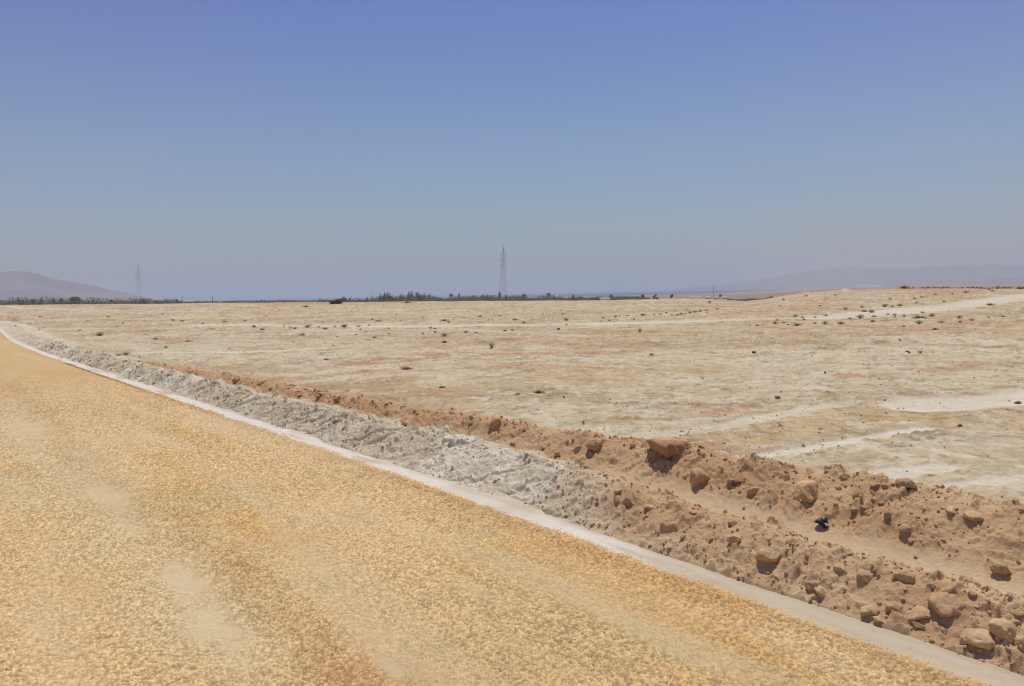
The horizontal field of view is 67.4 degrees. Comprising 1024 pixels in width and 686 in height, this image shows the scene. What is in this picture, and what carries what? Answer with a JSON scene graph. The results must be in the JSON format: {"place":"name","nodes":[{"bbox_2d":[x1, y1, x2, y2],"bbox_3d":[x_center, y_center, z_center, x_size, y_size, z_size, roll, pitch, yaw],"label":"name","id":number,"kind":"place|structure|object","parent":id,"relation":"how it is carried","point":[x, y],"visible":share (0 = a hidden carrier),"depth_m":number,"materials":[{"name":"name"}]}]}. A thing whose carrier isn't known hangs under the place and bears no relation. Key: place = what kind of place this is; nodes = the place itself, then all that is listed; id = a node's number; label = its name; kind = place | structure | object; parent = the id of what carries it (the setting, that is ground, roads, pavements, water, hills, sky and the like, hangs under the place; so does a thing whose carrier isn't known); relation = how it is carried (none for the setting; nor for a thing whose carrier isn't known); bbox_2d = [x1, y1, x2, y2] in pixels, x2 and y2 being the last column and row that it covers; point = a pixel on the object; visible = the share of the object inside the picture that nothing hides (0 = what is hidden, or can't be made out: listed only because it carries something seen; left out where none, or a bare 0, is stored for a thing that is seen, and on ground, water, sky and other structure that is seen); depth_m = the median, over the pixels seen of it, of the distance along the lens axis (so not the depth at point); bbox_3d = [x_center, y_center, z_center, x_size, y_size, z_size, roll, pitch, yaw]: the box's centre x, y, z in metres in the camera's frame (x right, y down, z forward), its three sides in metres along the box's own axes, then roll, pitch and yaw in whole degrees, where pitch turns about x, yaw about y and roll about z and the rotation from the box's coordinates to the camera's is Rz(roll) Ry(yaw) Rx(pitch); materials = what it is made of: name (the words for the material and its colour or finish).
{"place":"outdoors","nodes":[
{"label":"outdoors","id":0,"kind":"place"},
{"bbox_2d":[0,271,157,304],"bbox_3d":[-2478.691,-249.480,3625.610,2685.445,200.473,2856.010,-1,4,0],"label":"hills","id":1,"kind":"structure","parent":0,"point":[21,284],"depth_m":3401.22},
{"bbox_2d":[164,289,791,302],"bbox_3d":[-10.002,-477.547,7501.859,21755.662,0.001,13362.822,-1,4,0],"label":"sea","id":2,"kind":"structure","parent":0,"point":[614,293],"depth_m":4623.79,"materials":[{"name":"blue liquid"}]},
{"bbox_2d":[0,332,1003,685],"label":"road","id":3,"kind":"structure","parent":0,"point":[148,538],"depth_m":4.27,"materials":[{"name":"beige gravel"}]},
{"bbox_2d":[0,327,1023,685],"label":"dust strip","id":4,"kind":"object","parent":3,"relation":"on","point":[906,645],"visible":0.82,"depth_m":4.36,"materials":[{"name":"grey concrete"}]},
{"bbox_2d":[0,284,1023,502],"bbox_3d":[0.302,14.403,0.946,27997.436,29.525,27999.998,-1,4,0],"label":"ground","id":5,"kind":"structure","parent":0,"point":[791,348],"depth_m":17.47,"materials":[{"name":"soil"}]},
{"bbox_2d":[69,296,81,303],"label":"broadleaf tree","id":6,"kind":"object","parent":5,"relation":"on","point":[74,298],"visible":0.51,"depth_m":351.10,"materials":[{"name":"green plant"}]},
{"bbox_2d":[92,332,104,335],"bbox_3d":[-19.158,-0.422,35.571,0.643,0.200,0.511,-3,4,-27],"label":"desert shrub","id":7,"kind":"object","parent":5,"relation":"on","point":[99,333],"visible":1,"depth_m":35.56,"materials":[{"name":"green plant"}]},
{"bbox_2d":[135,265,141,303],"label":"power pylon","id":8,"kind":"object","parent":5,"relation":"on","point":[137,279],"visible":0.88,"depth_m":537.62,"materials":[{"name":"metal"}]},
{"bbox_2d":[0,294,649,304],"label":"scrub belt","id":9,"kind":"object","parent":5,"relation":"on","point":[424,298],"visible":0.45,"depth_m":312.99,"materials":[{"name":"green plant"}]},
{"bbox_2d":[329,298,344,303],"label":"green shrub","id":10,"kind":"object","parent":5,"relation":"on","point":[338,301],"visible":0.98,"depth_m":126.00,"materials":[{"name":"green plant"}]},
{"bbox_2d":[399,366,414,368],"bbox_3d":[-2.203,0.505,15.861,0.336,0.084,0.361,-3,4,-29],"label":"desert shrub","id":11,"kind":"object","parent":5,"relation":"on","point":[405,367],"visible":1,"depth_m":15.82,"materials":[{"name":"brown plant"}]},
{"bbox_2d":[498,247,506,296],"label":"power pylon","id":12,"kind":"object","parent":5,"relation":"on","point":[502,268],"visible":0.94,"depth_m":438.09,"materials":[{"name":"metal"}]},
{"bbox_2d":[727,296,772,300],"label":"scrub belt","id":13,"kind":"object","parent":5,"relation":"on","point":[745,299],"visible":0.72,"depth_m":320.75,"materials":[{"name":"green plant"}]},
{"bbox_2d":[793,291,811,294],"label":"sand mound","id":14,"kind":"object","parent":5,"relation":"on","point":[805,292],"visible":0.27,"depth_m":138.87,"materials":[{"name":"beige sand"}]},
{"bbox_2d":[901,286,1010,288],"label":"scrub belt","id":15,"kind":"object","parent":5,"relation":"on","point":[961,287],"visible":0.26,"depth_m":159.20,"materials":[{"name":"green plant"}]},
{"bbox_2d":[0,321,1023,675],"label":"roadside bank","id":16,"kind":"structure","parent":0,"point":[670,521],"depth_m":5.04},
{"bbox_2d":[442,436,448,442],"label":"earth clod","id":17,"kind":"object","parent":16,"relation":"on","point":[444,439],"visible":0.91,"depth_m":7.13,"materials":[{"name":"beige soil"}]},
{"bbox_2d":[613,495,620,502],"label":"earth clod","id":18,"kind":"object","parent":16,"relation":"on","point":[617,499],"visible":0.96,"depth_m":5.20,"materials":[{"name":"brown soil"}]},
{"bbox_2d":[621,497,632,505],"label":"earth clod","id":19,"kind":"object","parent":16,"relation":"on","point":[626,501],"visible":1,"depth_m":5.12,"materials":[{"name":"brown soil"}]},
{"bbox_2d":[647,505,653,510],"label":"earth clod","id":20,"kind":"object","parent":16,"relation":"on","point":[650,507],"visible":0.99,"depth_m":4.99,"materials":[{"name":"brown soil"}]},
{"bbox_2d":[728,520,737,525],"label":"clod","id":21,"kind":"object","parent":16,"relation":"on","point":[732,523],"visible":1,"depth_m":4.51,"materials":[{"name":"brown soil"}]},
{"bbox_2d":[726,533,741,543],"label":"earth clod","id":22,"kind":"object","parent":16,"relation":"on","point":[732,538],"visible":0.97,"depth_m":4.36,"materials":[{"name":"brown soil"}]},
{"bbox_2d":[755,548,781,562],"bbox_3d":[1.395,1.159,4.168,0.131,0.093,0.113,2,5,41],"label":"earth clod","id":23,"kind":"object","parent":16,"relation":"on","point":[767,555],"visible":1,"depth_m":4.14,"materials":[{"name":"brown soil"}]},
{"bbox_2d":[805,580,817,591],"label":"earth clod","id":24,"kind":"object","parent":16,"relation":"on","point":[810,586],"visible":0.9,"depth_m":3.88,"materials":[{"name":"brown soil"}]},
{"bbox_2d":[814,586,826,597],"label":"earth clod","id":25,"kind":"object","parent":16,"relation":"on","point":[820,591],"visible":1,"depth_m":3.83,"materials":[{"name":"brown soil"}]},
{"bbox_2d":[833,564,844,571],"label":"earth clod","id":26,"kind":"object","parent":16,"relation":"on","point":[838,567],"visible":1,"depth_m":3.90,"materials":[{"name":"brown soil"}]},
{"bbox_2d":[856,569,873,582],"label":"earth clod","id":27,"kind":"object","parent":16,"relation":"on","point":[862,575],"visible":1,"depth_m":3.79,"materials":[{"name":"brown soil"}]},
{"bbox_2d":[860,604,879,616],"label":"earth clod","id":28,"kind":"object","parent":16,"relation":"on","point":[866,610],"visible":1,"depth_m":3.62,"materials":[{"name":"brown soil"}]},
{"bbox_2d":[873,616,883,622],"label":"earth clod","id":29,"kind":"object","parent":16,"relation":"on","point":[877,619],"visible":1,"depth_m":3.56,"materials":[{"name":"brown soil"}]},
{"bbox_2d":[885,601,902,612],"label":"earth clod","id":30,"kind":"object","parent":16,"relation":"on","point":[890,606],"visible":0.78,"depth_m":3.58,"materials":[{"name":"brown soil"}]},
{"bbox_2d":[892,569,914,583],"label":"earth clod","id":31,"kind":"object","parent":16,"relation":"on","point":[905,576],"visible":0.99,"depth_m":3.69,"materials":[{"name":"brown soil"}]},
{"bbox_2d":[912,621,925,628],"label":"clod","id":32,"kind":"object","parent":16,"relation":"on","point":[916,624],"visible":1,"depth_m":3.46,"materials":[{"name":"brown soil"}]},
{"bbox_2d":[907,606,931,622],"bbox_3d":[1.867,1.247,3.522,0.114,0.063,0.112,0,13,22],"label":"earth clod","id":33,"kind":"object","parent":16,"relation":"on","point":[917,613],"visible":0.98,"depth_m":3.50,"materials":[{"name":"brown soil"}]},
{"bbox_2d":[926,582,935,588],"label":"clod","id":34,"kind":"object","parent":16,"relation":"on","point":[930,585],"visible":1,"depth_m":3.59,"materials":[{"name":"brown soil"}]},
{"bbox_2d":[927,592,966,616],"bbox_3d":[1.956,1.197,3.474,0.125,0.095,0.169,-32,19,-26],"label":"earth clod","id":35,"kind":"object","parent":16,"relation":"on","point":[944,604],"visible":1,"depth_m":3.45,"materials":[{"name":"brown soil"}]},
{"bbox_2d":[967,590,976,596],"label":"clod","id":36,"kind":"object","parent":16,"relation":"on","point":[971,593],"visible":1,"depth_m":3.48,"materials":[{"name":"brown soil"}]},
{"bbox_2d":[959,628,996,650],"bbox_3d":[2.004,1.271,3.285,0.160,0.086,0.118,2,22,43],"label":"earth clod","id":37,"kind":"object","parent":16,"relation":"on","point":[983,639],"visible":0.98,"depth_m":3.26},
{"bbox_2d":[988,618,1017,642],"bbox_3d":[2.093,1.224,3.266,0.106,0.102,0.108,-3,4,-25],"label":"earth clod","id":38,"kind":"object","parent":16,"relation":"on","point":[1002,629],"visible":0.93,"depth_m":3.24,"materials":[{"name":"brown soil"}]},
{"bbox_2d":[1010,608,1023,616],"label":"earth clod","id":39,"kind":"object","parent":16,"relation":"on","point":[1018,612],"visible":1,"depth_m":3.28,"materials":[{"name":"brown soil"}]},
{"bbox_2d":[0,0,1023,300],"label":"sky","id":40,"kind":"structure","parent":0,"point":[219,149],"materials":[{"name":"blue"}]},
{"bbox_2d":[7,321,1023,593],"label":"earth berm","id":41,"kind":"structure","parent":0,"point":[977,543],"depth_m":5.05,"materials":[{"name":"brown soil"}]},
{"bbox_2d":[333,396,340,401],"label":"clod","id":42,"kind":"object","parent":41,"relation":"on","point":[336,399],"visible":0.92,"depth_m":9.66,"materials":[{"name":"brown soil"}]},
{"bbox_2d":[488,417,501,428],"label":"earth clod","id":43,"kind":"object","parent":41,"relation":"on","point":[494,422],"visible":0.98,"depth_m":7.32,"materials":[{"name":"brown soil"}]},
{"bbox_2d":[510,440,516,446],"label":"clod","id":44,"kind":"object","parent":41,"relation":"on","point":[513,443],"visible":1,"depth_m":6.93,"materials":[{"name":"brown soil"}]},
{"bbox_2d":[38,341,1023,675],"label":"rubble","id":45,"kind":"object","parent":41,"relation":"on","point":[814,595],"visible":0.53,"depth_m":5.13,"materials":[{"name":"brown stone"}]},
{"bbox_2d":[554,451,560,456],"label":"clod","id":46,"kind":"object","parent":41,"relation":"on","point":[557,453],"visible":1,"depth_m":6.55,"materials":[{"name":"brown soil"}]},
{"bbox_2d":[574,445,581,450],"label":"clod","id":47,"kind":"object","parent":41,"relation":"on","point":[577,447],"visible":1,"depth_m":6.52,"materials":[{"name":"brown soil"}]},
{"bbox_2d":[585,438,602,451],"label":"earth clod","id":48,"kind":"object","parent":41,"relation":"on","point":[596,445],"visible":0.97,"depth_m":6.43,"materials":[{"name":"brown soil"}]},
{"bbox_2d":[645,437,690,458],"bbox_3d":[1.241,0.840,6.049,0.349,0.204,0.385,-2,4,-13],"label":"earth clod","id":49,"kind":"object","parent":41,"relation":"on","point":[669,447],"visible":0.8,"depth_m":5.90,"materials":[{"name":"brown soil"}]},
{"bbox_2d":[690,468,709,487],"bbox_3d":[1.371,0.977,5.554,0.162,0.157,0.145,-1,12,2],"label":"earth clod","id":50,"kind":"object","parent":41,"relation":"on","point":[698,476],"visible":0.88,"depth_m":5.50,"materials":[{"name":"brown soil"}]},
{"bbox_2d":[733,475,742,482],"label":"earth clod","id":51,"kind":"object","parent":41,"relation":"on","point":[737,478],"visible":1,"depth_m":5.35,"materials":[{"name":"brown soil"}]},
{"bbox_2d":[746,487,758,494],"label":"earth clod","id":52,"kind":"object","parent":41,"relation":"on","point":[751,490],"visible":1,"depth_m":5.21,"materials":[{"name":"brown soil"}]},
{"bbox_2d":[793,480,817,502],"bbox_3d":[1.924,0.973,5.015,0.155,0.146,0.189,1,4,27],"label":"earth clod","id":53,"kind":"object","parent":41,"relation":"on","point":[806,491],"visible":0.99,"depth_m":4.97,"materials":[{"name":"brown soil"}]},
{"bbox_2d":[814,516,828,528],"bbox_3d":[1.909,1.111,4.735,0.084,0.074,0.077,-1,4,0],"label":"crumpled scrap","id":54,"kind":"object","parent":41,"relation":"on","point":[823,521],"visible":1,"depth_m":4.72,"materials":[{"name":"black rubber"}]},
{"bbox_2d":[839,473,849,479],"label":"earth clod","id":55,"kind":"object","parent":41,"relation":"on","point":[843,476],"visible":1,"depth_m":5.00,"materials":[{"name":"brown soil"}]},
{"bbox_2d":[850,507,857,511],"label":"clod","id":56,"kind":"object","parent":41,"relation":"on","point":[853,509],"visible":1,"depth_m":4.70,"materials":[{"name":"brown soil"}]},
{"bbox_2d":[852,490,863,497],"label":"earth clod","id":57,"kind":"object","parent":41,"relation":"on","point":[856,493],"visible":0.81,"depth_m":4.78,"materials":[{"name":"brown soil"}]},
{"bbox_2d":[869,482,879,486],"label":"earth clod","id":58,"kind":"object","parent":41,"relation":"on","point":[874,484],"visible":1,"depth_m":4.77,"materials":[{"name":"brown soil"}]},
{"bbox_2d":[881,483,890,487],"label":"earth clod","id":59,"kind":"object","parent":41,"relation":"on","point":[885,485],"visible":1,"depth_m":4.73,"materials":[{"name":"brown soil"}]},
{"bbox_2d":[883,512,891,518],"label":"earth clod","id":60,"kind":"object","parent":41,"relation":"on","point":[887,515],"visible":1,"depth_m":4.51,"materials":[{"name":"brown soil"}]},
{"bbox_2d":[898,524,910,532],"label":"clod","id":61,"kind":"object","parent":41,"relation":"on","point":[905,528],"visible":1,"depth_m":4.38,"materials":[{"name":"brown soil"}]},
{"bbox_2d":[895,478,917,487],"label":"earth clod","id":62,"kind":"object","parent":41,"relation":"on","point":[907,482],"visible":1,"depth_m":4.64,"materials":[{"name":"brown soil"}]},
{"bbox_2d":[908,538,915,543],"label":"clod","id":63,"kind":"object","parent":41,"relation":"on","point":[911,540],"visible":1,"depth_m":4.33,"materials":[{"name":"brown soil"}]},
{"bbox_2d":[945,506,955,513],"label":"earth clod","id":64,"kind":"object","parent":41,"relation":"on","point":[950,510],"visible":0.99,"depth_m":4.36,"materials":[{"name":"brown soil"}]},
{"bbox_2d":[963,510,983,521],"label":"earth clod","id":65,"kind":"object","parent":41,"relation":"on","point":[972,515],"visible":1,"depth_m":4.27,"materials":[{"name":"brown soil"}]},
{"bbox_2d":[989,561,1011,574],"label":"earth clod","id":66,"kind":"object","parent":41,"relation":"on","point":[998,568],"visible":1,"depth_m":3.92,"materials":[{"name":"brown soil"}]},
{"bbox_2d":[30,306,1022,497],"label":"rocks","id":67,"kind":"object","parent":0,"point":[803,444],"depth_m":10.75,"materials":[{"name":"brown stone"}]},
{"bbox_2d":[65,363,990,685],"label":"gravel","id":68,"kind":"structure","parent":0,"point":[313,445],"depth_m":12.38,"materials":[{"name":"grey gravel"}]},
{"bbox_2d":[665,264,1023,290],"bbox_3d":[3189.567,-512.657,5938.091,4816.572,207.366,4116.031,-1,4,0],"label":"hills","id":69,"kind":"structure","parent":0,"point":[848,276],"depth_m":5602.01,"materials":[{"name":"grey"}]},
{"bbox_2d":[883,277,1023,286],"bbox_3d":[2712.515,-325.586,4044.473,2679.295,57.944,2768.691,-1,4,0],"label":"hills","id":70,"kind":"structure","parent":0,"point":[1004,281],"depth_m":3847.08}
]}

